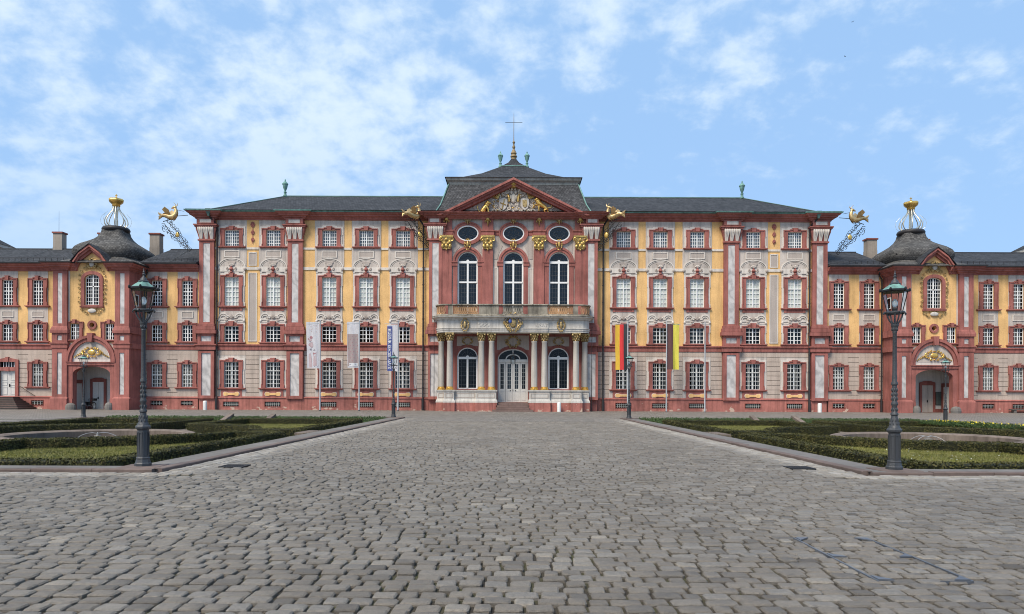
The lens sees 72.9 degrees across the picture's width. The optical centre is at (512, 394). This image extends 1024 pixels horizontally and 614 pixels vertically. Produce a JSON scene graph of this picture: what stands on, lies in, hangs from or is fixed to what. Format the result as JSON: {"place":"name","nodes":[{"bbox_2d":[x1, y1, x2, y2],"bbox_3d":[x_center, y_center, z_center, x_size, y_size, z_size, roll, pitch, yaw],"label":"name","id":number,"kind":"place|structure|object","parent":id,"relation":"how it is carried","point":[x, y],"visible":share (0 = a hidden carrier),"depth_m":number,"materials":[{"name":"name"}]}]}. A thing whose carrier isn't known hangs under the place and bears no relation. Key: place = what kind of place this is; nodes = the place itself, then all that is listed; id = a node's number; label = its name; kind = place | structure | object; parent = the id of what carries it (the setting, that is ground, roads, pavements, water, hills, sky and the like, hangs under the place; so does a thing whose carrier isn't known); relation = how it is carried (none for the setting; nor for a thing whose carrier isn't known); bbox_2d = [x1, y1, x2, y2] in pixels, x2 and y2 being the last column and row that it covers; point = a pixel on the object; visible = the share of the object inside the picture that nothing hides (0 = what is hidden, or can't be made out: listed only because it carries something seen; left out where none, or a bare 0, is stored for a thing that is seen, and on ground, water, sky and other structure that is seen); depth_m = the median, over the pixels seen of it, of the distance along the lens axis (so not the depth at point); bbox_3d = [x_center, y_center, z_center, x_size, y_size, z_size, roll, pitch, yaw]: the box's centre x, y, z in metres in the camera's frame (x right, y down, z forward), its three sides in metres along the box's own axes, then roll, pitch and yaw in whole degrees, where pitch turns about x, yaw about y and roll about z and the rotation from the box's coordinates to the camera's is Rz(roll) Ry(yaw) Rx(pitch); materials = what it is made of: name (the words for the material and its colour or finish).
{"place":"outdoors","nodes":[
{"label":"outdoors","id":0,"kind":"place"},
{"bbox_2d":[0,418,1023,613],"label":"forecourt","id":1,"kind":"structure","parent":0,"point":[402,516],"depth_m":8.35,"materials":[{"name":"stone"}]},
{"bbox_2d":[0,231,100,408],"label":"wing","id":2,"kind":"structure","parent":1,"relation":"on","point":[26,300],"depth_m":68.89,"materials":[{"name":"paint"}]},
{"bbox_2d":[0,357,18,396],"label":"wing door","id":3,"kind":"structure","parent":2,"relation":"in","point":[9,368],"depth_m":69.02,"materials":[{"name":"white"}]},
{"bbox_2d":[0,275,19,306],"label":"window","id":4,"kind":"structure","parent":2,"relation":"in","point":[8,285],"depth_m":68.85,"materials":[{"name":"red stone"}]},
{"bbox_2d":[24,276,49,306],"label":"window","id":5,"kind":"structure","parent":2,"relation":"in","point":[37,286],"depth_m":68.76,"materials":[{"name":"red stone"}]},
{"bbox_2d":[24,320,49,342],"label":"window","id":6,"kind":"structure","parent":2,"relation":"in","point":[37,329],"depth_m":68.76,"materials":[{"name":"red stone"}]},
{"bbox_2d":[24,359,49,387],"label":"window","id":7,"kind":"structure","parent":2,"relation":"in","point":[40,368],"depth_m":68.78,"materials":[{"name":"red stone"}]},
{"bbox_2d":[158,122,868,411],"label":"palace building","id":8,"kind":"structure","parent":1,"relation":"on","point":[471,283],"depth_m":68.76,"materials":[{"name":"red stone"}]},
{"bbox_2d":[217,320,245,343],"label":"window","id":9,"kind":"structure","parent":8,"relation":"in","point":[234,331],"depth_m":68.81,"materials":[{"name":"red stone"}]},
{"bbox_2d":[217,357,245,389],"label":"window","id":10,"kind":"structure","parent":8,"relation":"in","point":[234,366],"depth_m":68.83,"materials":[{"name":"red stone"}]},
{"bbox_2d":[218,225,245,247],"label":"window","id":11,"kind":"structure","parent":8,"relation":"in","point":[230,236],"depth_m":68.81,"materials":[{"name":"red stone"}]},
{"bbox_2d":[218,272,245,307],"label":"window","id":12,"kind":"structure","parent":8,"relation":"in","point":[231,285],"depth_m":68.81,"materials":[{"name":"glass"}]},
{"bbox_2d":[258,357,285,389],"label":"window","id":13,"kind":"structure","parent":8,"relation":"in","point":[272,369],"depth_m":68.83,"materials":[{"name":"red stone"}]},
{"bbox_2d":[258,321,286,343],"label":"window","id":14,"kind":"structure","parent":8,"relation":"in","point":[271,332],"depth_m":68.81,"materials":[{"name":"red stone"}]},
{"bbox_2d":[259,225,286,247],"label":"window","id":15,"kind":"structure","parent":8,"relation":"in","point":[276,234],"depth_m":68.81,"materials":[{"name":"red stone"}]},
{"bbox_2d":[259,272,286,307],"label":"window","id":16,"kind":"structure","parent":8,"relation":"in","point":[275,296],"depth_m":68.81,"materials":[{"name":"red stone"}]},
{"bbox_2d":[314,357,342,389],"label":"window","id":17,"kind":"structure","parent":8,"relation":"in","point":[331,367],"depth_m":68.83,"materials":[{"name":"red stone"}]},
{"bbox_2d":[315,272,342,307],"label":"window","id":18,"kind":"structure","parent":8,"relation":"in","point":[328,290],"depth_m":68.81,"materials":[{"name":"glass"}]},
{"bbox_2d":[315,225,343,248],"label":"window","id":19,"kind":"structure","parent":8,"relation":"in","point":[332,239],"depth_m":68.81,"materials":[{"name":"red stone"}]},
{"bbox_2d":[319,321,342,343],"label":"window","id":20,"kind":"structure","parent":8,"relation":"in","point":[331,333],"depth_m":68.81,"materials":[{"name":"glass"}]},
{"bbox_2d":[351,357,379,389],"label":"window","id":21,"kind":"structure","parent":8,"relation":"in","point":[369,366],"depth_m":68.83,"materials":[{"name":"red stone"}]},
{"bbox_2d":[352,226,379,248],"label":"window","id":22,"kind":"structure","parent":8,"relation":"in","point":[366,239],"depth_m":68.81,"materials":[{"name":"red stone"}]},
{"bbox_2d":[352,272,379,307],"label":"window","id":23,"kind":"structure","parent":8,"relation":"in","point":[365,285],"depth_m":68.81,"materials":[{"name":"red stone"}]},
{"bbox_2d":[360,321,379,344],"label":"window","id":24,"kind":"structure","parent":8,"relation":"in","point":[368,335],"depth_m":68.83,"materials":[{"name":"glass"}]},
{"bbox_2d":[388,357,415,389],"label":"window","id":25,"kind":"structure","parent":8,"relation":"in","point":[407,366],"depth_m":68.83,"materials":[{"name":"red stone"}]},
{"bbox_2d":[388,273,416,308],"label":"window","id":26,"kind":"structure","parent":8,"relation":"in","point":[402,285],"depth_m":68.81,"materials":[{"name":"red stone"}]},
{"bbox_2d":[389,226,416,248],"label":"window","id":27,"kind":"structure","parent":8,"relation":"in","point":[400,237],"depth_m":68.81,"materials":[{"name":"red stone"}]},
{"bbox_2d":[389,321,416,344],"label":"window","id":28,"kind":"structure","parent":8,"relation":"in","point":[407,331],"depth_m":68.81,"materials":[{"name":"red stone"}]},
{"bbox_2d":[457,348,477,388],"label":"porch window","id":29,"kind":"structure","parent":8,"relation":"in","point":[467,358],"depth_m":68.50,"materials":[{"name":"glass"}]},
{"bbox_2d":[458,252,477,312],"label":"hall window","id":30,"kind":"structure","parent":8,"relation":"in","point":[467,261],"depth_m":68.58,"materials":[{"name":"glass"}]},
{"bbox_2d":[503,252,522,312],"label":"hall window","id":31,"kind":"structure","parent":8,"relation":"in","point":[513,261],"depth_m":68.58,"materials":[{"name":"glass"}]},
{"bbox_2d":[498,349,527,401],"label":"entrance door","id":32,"kind":"structure","parent":8,"relation":"in","point":[516,374],"depth_m":68.46,"materials":[{"name":"white paint"}]},
{"bbox_2d":[548,348,568,388],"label":"porch window","id":33,"kind":"structure","parent":8,"relation":"in","point":[558,358],"depth_m":68.50,"materials":[{"name":"glass"}]},
{"bbox_2d":[549,252,568,313],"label":"hall window","id":34,"kind":"structure","parent":8,"relation":"in","point":[558,262],"depth_m":68.58,"materials":[{"name":"glass"}]},
{"bbox_2d":[609,359,637,390],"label":"window","id":35,"kind":"structure","parent":8,"relation":"in","point":[618,378],"depth_m":68.83,"materials":[{"name":"red stone"}]},
{"bbox_2d":[610,227,637,249],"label":"window","id":36,"kind":"structure","parent":8,"relation":"in","point":[623,240],"depth_m":68.81,"materials":[{"name":"red stone"}]},
{"bbox_2d":[610,274,637,308],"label":"window","id":37,"kind":"structure","parent":8,"relation":"in","point":[623,286],"depth_m":68.81,"materials":[{"name":"red stone"}]},
{"bbox_2d":[646,322,665,345],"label":"window","id":38,"kind":"structure","parent":8,"relation":"in","point":[656,333],"depth_m":68.81,"materials":[{"name":"red stone"}]},
{"bbox_2d":[646,274,673,309],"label":"window","id":39,"kind":"structure","parent":8,"relation":"in","point":[659,286],"depth_m":68.81,"materials":[{"name":"red stone"}]},
{"bbox_2d":[646,358,673,390],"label":"window","id":40,"kind":"structure","parent":8,"relation":"in","point":[656,367],"depth_m":68.83,"materials":[{"name":"red stone"}]},
{"bbox_2d":[646,227,674,249],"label":"window","id":41,"kind":"structure","parent":8,"relation":"in","point":[657,236],"depth_m":68.81,"materials":[{"name":"red stone"}]},
{"bbox_2d":[683,359,710,390],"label":"window","id":42,"kind":"structure","parent":8,"relation":"in","point":[693,369],"depth_m":68.83,"materials":[{"name":"red stone"}]},
{"bbox_2d":[683,227,711,249],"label":"window","id":43,"kind":"structure","parent":8,"relation":"in","point":[695,238],"depth_m":68.81,"materials":[{"name":"red stone"}]},
{"bbox_2d":[683,274,711,309],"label":"window","id":44,"kind":"structure","parent":8,"relation":"in","point":[696,286],"depth_m":68.81,"materials":[{"name":"red stone"}]},
{"bbox_2d":[683,322,711,345],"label":"window","id":45,"kind":"structure","parent":8,"relation":"in","point":[693,333],"depth_m":68.81,"materials":[{"name":"red stone"}]},
{"bbox_2d":[739,359,766,391],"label":"window","id":46,"kind":"structure","parent":8,"relation":"in","point":[752,371],"depth_m":68.83,"materials":[{"name":"red stone"}]},
{"bbox_2d":[739,227,767,249],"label":"window","id":47,"kind":"structure","parent":8,"relation":"in","point":[752,238],"depth_m":68.81,"materials":[{"name":"red stone"}]},
{"bbox_2d":[739,274,767,309],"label":"window","id":48,"kind":"structure","parent":8,"relation":"in","point":[752,287],"depth_m":68.81,"materials":[{"name":"red stone"}]},
{"bbox_2d":[740,322,767,345],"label":"window","id":49,"kind":"structure","parent":8,"relation":"in","point":[754,334],"depth_m":68.81,"materials":[{"name":"red stone"}]},
{"bbox_2d":[780,359,807,391],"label":"window","id":50,"kind":"structure","parent":8,"relation":"in","point":[793,379],"depth_m":68.83,"materials":[{"name":"red stone"}]},
{"bbox_2d":[780,323,808,345],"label":"window","id":51,"kind":"structure","parent":8,"relation":"in","point":[791,334],"depth_m":68.81,"materials":[{"name":"red stone"}]},
{"bbox_2d":[781,227,808,249],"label":"window","id":52,"kind":"structure","parent":8,"relation":"in","point":[793,238],"depth_m":68.81,"materials":[{"name":"red stone"}]},
{"bbox_2d":[781,274,808,309],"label":"window","id":53,"kind":"structure","parent":8,"relation":"in","point":[790,283],"depth_m":68.81,"materials":[{"name":"red stone"}]},
{"bbox_2d":[793,537,973,583],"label":"painted lines","id":54,"kind":"object","parent":1,"relation":"on","point":[959,578],"visible":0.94,"depth_m":6.86,"materials":[{"name":"paint"}]},
{"bbox_2d":[929,239,1023,412],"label":"wing","id":55,"kind":"structure","parent":1,"relation":"on","point":[999,331],"depth_m":68.89,"materials":[{"name":"paint"}]},
{"bbox_2d":[975,363,1000,391],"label":"window","id":56,"kind":"structure","parent":55,"relation":"in","point":[988,373],"depth_m":68.78,"materials":[{"name":"red stone"}]},
{"bbox_2d":[976,279,1001,310],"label":"window","id":57,"kind":"structure","parent":55,"relation":"in","point":[986,287],"depth_m":68.76,"materials":[{"name":"red stone"}]},
{"bbox_2d":[976,324,1001,346],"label":"window","id":58,"kind":"structure","parent":55,"relation":"in","point":[985,332],"depth_m":68.76,"materials":[{"name":"red stone"}]},
{"bbox_2d":[1006,279,1023,310],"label":"window","id":59,"kind":"structure","parent":55,"relation":"in","point":[1016,287],"depth_m":68.95,"materials":[{"name":"red stone"}]},
{"bbox_2d":[1006,363,1023,391],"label":"window","id":60,"kind":"structure","parent":55,"relation":"in","point":[1016,375],"depth_m":68.88,"materials":[{"name":"red stone"}]},
{"bbox_2d":[0,409,1023,424],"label":"paving sheet","id":61,"kind":"object","parent":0,"point":[427,415],"visible":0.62,"depth_m":55.70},
{"bbox_2d":[38,194,154,409],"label":"gate pavilion","id":62,"kind":"structure","parent":61,"relation":"on","point":[96,321],"depth_m":66.52,"materials":[{"name":"red stone"}]},
{"bbox_2d":[78,258,105,313],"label":"arched window","id":63,"kind":"structure","parent":62,"relation":"in","point":[95,284],"depth_m":66.47,"materials":[{"name":"red stone"}]},
{"bbox_2d":[90,378,106,408],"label":"passage door","id":64,"kind":"structure","parent":62,"relation":"in","point":[98,386],"depth_m":69.02,"materials":[{"name":"white paint"}]},
{"bbox_2d":[140,233,199,409],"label":"connecting wing","id":65,"kind":"structure","parent":61,"relation":"on","point":[172,275],"depth_m":68.89,"materials":[{"name":"paint"}]},
{"bbox_2d":[146,320,168,342],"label":"window","id":66,"kind":"structure","parent":65,"relation":"in","point":[156,330],"depth_m":68.76,"materials":[{"name":"red stone"}]},
{"bbox_2d":[146,360,168,388],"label":"window","id":67,"kind":"structure","parent":65,"relation":"in","point":[156,370],"depth_m":68.78,"materials":[{"name":"red stone"}]},
{"bbox_2d":[146,276,169,307],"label":"window","id":68,"kind":"structure","parent":65,"relation":"in","point":[161,283],"depth_m":68.76,"materials":[{"name":"red stone"}]},
{"bbox_2d":[175,320,196,342],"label":"window","id":69,"kind":"structure","parent":65,"relation":"in","point":[185,330],"depth_m":68.76,"materials":[{"name":"red stone"}]},
{"bbox_2d":[174,360,197,388],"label":"window","id":70,"kind":"structure","parent":65,"relation":"in","point":[186,369],"depth_m":68.81,"materials":[{"name":"red stone"}]},
{"bbox_2d":[174,276,198,307],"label":"window","id":71,"kind":"structure","parent":65,"relation":"in","point":[189,284],"depth_m":68.76,"materials":[{"name":"red stone"}]},
{"bbox_2d":[0,416,404,472],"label":"kerb strip","id":72,"kind":"object","parent":61,"relation":"on","point":[182,462],"visible":0.48,"depth_m":17.25,"materials":[{"name":"stone"}]},
{"bbox_2d":[117,269,168,467],"bbox_3d":[-8.018,-0.536,15.050,0.800,4.406,0.800,0,0,-6],"label":"street lamp","id":73,"kind":"object","parent":72,"relation":"on","point":[143,427],"visible":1,"depth_m":14.99,"materials":[{"name":"metal"}]},
{"bbox_2d":[310,320,320,410],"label":"flagpole","id":74,"kind":"object","parent":61,"relation":"on","point":[319,369],"visible":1,"depth_m":66.26,"materials":[{"name":"white metal"}]},
{"bbox_2d":[306,322,319,367],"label":"banner","id":75,"kind":"object","parent":74,"relation":"attached to","point":[313,341],"visible":1,"depth_m":66.30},
{"bbox_2d":[349,320,359,410],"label":"flagpole","id":76,"kind":"object","parent":61,"relation":"on","point":[359,370],"visible":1,"depth_m":66.25,"materials":[{"name":"white metal"}]},
{"bbox_2d":[347,322,358,367],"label":"banner","id":77,"kind":"object","parent":76,"relation":"attached to","point":[352,345],"visible":1,"depth_m":66.30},
{"bbox_2d":[388,320,398,410],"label":"flagpole","id":78,"kind":"object","parent":61,"relation":"on","point":[397,369],"visible":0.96,"depth_m":66.26,"materials":[{"name":"white metal"}]},
{"bbox_2d":[387,325,397,370],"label":"banner","id":79,"kind":"object","parent":78,"relation":"attached to","point":[392,337],"visible":0.91,"depth_m":66.30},
{"bbox_2d":[614,321,628,411],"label":"flagpole","id":80,"kind":"object","parent":61,"relation":"on","point":[627,361],"visible":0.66,"depth_m":66.25,"materials":[{"name":"white metal"}]},
{"bbox_2d":[615,324,626,369],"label":"national flag","id":81,"kind":"object","parent":80,"relation":"hanging from","point":[620,345],"visible":0.99,"depth_m":66.31,"materials":[{"name":"multicoloured fabric"}]},
{"bbox_2d":[665,321,680,411],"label":"flagpole","id":82,"kind":"object","parent":61,"relation":"on","point":[666,365],"visible":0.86,"depth_m":66.24,"materials":[{"name":"white metal"}]},
{"bbox_2d":[667,324,678,369],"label":"provincial flag","id":83,"kind":"object","parent":82,"relation":"hanging from","point":[672,346],"visible":1,"depth_m":66.31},
{"bbox_2d":[623,418,1023,475],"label":"kerb strip","id":84,"kind":"object","parent":61,"relation":"on","point":[846,465],"visible":0.42,"depth_m":16.96,"materials":[{"name":"stone"}]},
{"bbox_2d":[866,272,923,471],"bbox_3d":[8.232,-0.471,14.950,0.800,4.406,0.800,0,0,-6],"label":"street lamp","id":85,"kind":"object","parent":84,"relation":"on","point":[894,429],"visible":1,"depth_m":14.89,"materials":[{"name":"black"}]},
{"bbox_2d":[826,238,886,411],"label":"connecting wing","id":86,"kind":"structure","parent":61,"relation":"on","point":[854,324],"depth_m":68.89,"materials":[{"name":"paint"}]},
{"bbox_2d":[827,279,851,310],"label":"window","id":87,"kind":"structure","parent":86,"relation":"in","point":[839,288],"depth_m":68.78,"materials":[{"name":"red stone"}]},
{"bbox_2d":[828,363,851,391],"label":"window","id":88,"kind":"structure","parent":86,"relation":"in","point":[836,371],"depth_m":68.78,"materials":[{"name":"red stone"}]},
{"bbox_2d":[829,323,851,345],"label":"window","id":89,"kind":"structure","parent":86,"relation":"in","point":[840,335],"depth_m":68.76,"materials":[{"name":"red stone"}]},
{"bbox_2d":[856,363,880,391],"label":"window","id":90,"kind":"structure","parent":86,"relation":"in","point":[869,372],"depth_m":68.78,"materials":[{"name":"red stone"}]},
{"bbox_2d":[857,279,880,310],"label":"window","id":91,"kind":"structure","parent":86,"relation":"in","point":[869,301],"depth_m":68.76,"materials":[{"name":"red stone"}]},
{"bbox_2d":[857,323,880,345],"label":"window","id":92,"kind":"structure","parent":86,"relation":"in","point":[869,333],"depth_m":68.76,"materials":[{"name":"red stone"}]},
{"bbox_2d":[872,197,987,412],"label":"gate pavilion","id":93,"kind":"structure","parent":61,"relation":"on","point":[936,326],"depth_m":66.52,"materials":[{"name":"red stone"}]},
{"bbox_2d":[919,381,935,411],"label":"passage door","id":94,"kind":"structure","parent":93,"relation":"in","point":[927,389],"depth_m":69.00,"materials":[{"name":"wood"}]},
{"bbox_2d":[920,261,948,316],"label":"arched window","id":95,"kind":"structure","parent":93,"relation":"in","point":[934,291],"depth_m":66.47,"materials":[{"name":"red stone"}]},
{"bbox_2d":[0,0,1023,254],"label":"sky","id":96,"kind":"structure","parent":0,"point":[155,105],"materials":[{"name":"blue"}]},
{"label":"garden floor","id":97,"kind":"structure","parent":0,"visible":0},
{"bbox_2d":[0,429,194,439],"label":"fountain basin","id":98,"kind":"object","parent":97,"relation":"on","point":[79,433],"visible":0.24,"depth_m":31.68,"materials":[{"name":"stone"}]},
{"bbox_2d":[0,442,197,459],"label":"lawn","id":99,"kind":"structure","parent":97,"relation":"on","point":[76,453],"depth_m":21.76,"materials":[{"name":"green plant"}]},
{"bbox_2d":[0,417,213,433],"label":"box hedge","id":100,"kind":"object","parent":97,"relation":"on","point":[177,423],"visible":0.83,"depth_m":36.22,"materials":[{"name":"green plant"}]},
{"bbox_2d":[0,430,286,465],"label":"box hedge","id":101,"kind":"object","parent":97,"relation":"on","point":[212,441],"visible":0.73,"depth_m":23.16,"materials":[{"name":"green plant"}]},
{"bbox_2d":[14,415,385,465],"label":"grass bank","id":102,"kind":"structure","parent":97,"relation":"on","point":[368,419],"depth_m":46.59,"materials":[{"name":"green plant"}]},
{"bbox_2d":[185,418,362,436],"bbox_3d":[-12.983,1.725,36.650,7.578,0.589,12.815,0,0,0],"label":"box hedge","id":103,"kind":"object","parent":97,"relation":"on","point":[241,424],"visible":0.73,"depth_m":35.44,"materials":[{"name":"green plant"}]},
{"label":"garden floor","id":104,"kind":"structure","parent":0,"visible":0},
{"bbox_2d":[662,419,839,438],"bbox_3d":[12.970,1.817,36.649,7.574,0.600,12.818,0,0,0],"label":"box hedge","id":105,"kind":"object","parent":104,"relation":"on","point":[785,427],"visible":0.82,"depth_m":35.48,"materials":[{"name":"green plant"}]},
{"bbox_2d":[639,417,1007,468],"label":"grass bank","id":106,"kind":"structure","parent":104,"relation":"on","point":[656,419],"depth_m":46.59,"materials":[{"name":"green plant"}]},
{"bbox_2d":[915,419,1023,429],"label":"daffodils","id":107,"kind":"object","parent":106,"relation":"on","point":[970,424],"visible":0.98,"depth_m":38.37,"materials":[{"name":"yellow plant"}]},
{"bbox_2d":[738,432,1023,468],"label":"box hedge","id":108,"kind":"object","parent":104,"relation":"on","point":[812,443],"visible":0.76,"depth_m":23.16,"materials":[{"name":"green plant"}]},
{"bbox_2d":[812,420,1023,437],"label":"box hedge","id":109,"kind":"object","parent":104,"relation":"on","point":[865,426],"visible":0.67,"depth_m":35.32,"materials":[{"name":"green plant"}]},
{"bbox_2d":[822,444,1023,462],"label":"lawn","id":110,"kind":"structure","parent":104,"relation":"on","point":[945,456],"depth_m":21.75,"materials":[{"name":"green plant"}]},
{"bbox_2d":[830,432,1023,443],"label":"fountain basin","id":111,"kind":"object","parent":104,"relation":"on","point":[944,436],"visible":0.33,"depth_m":31.64,"materials":[{"name":"stone"}]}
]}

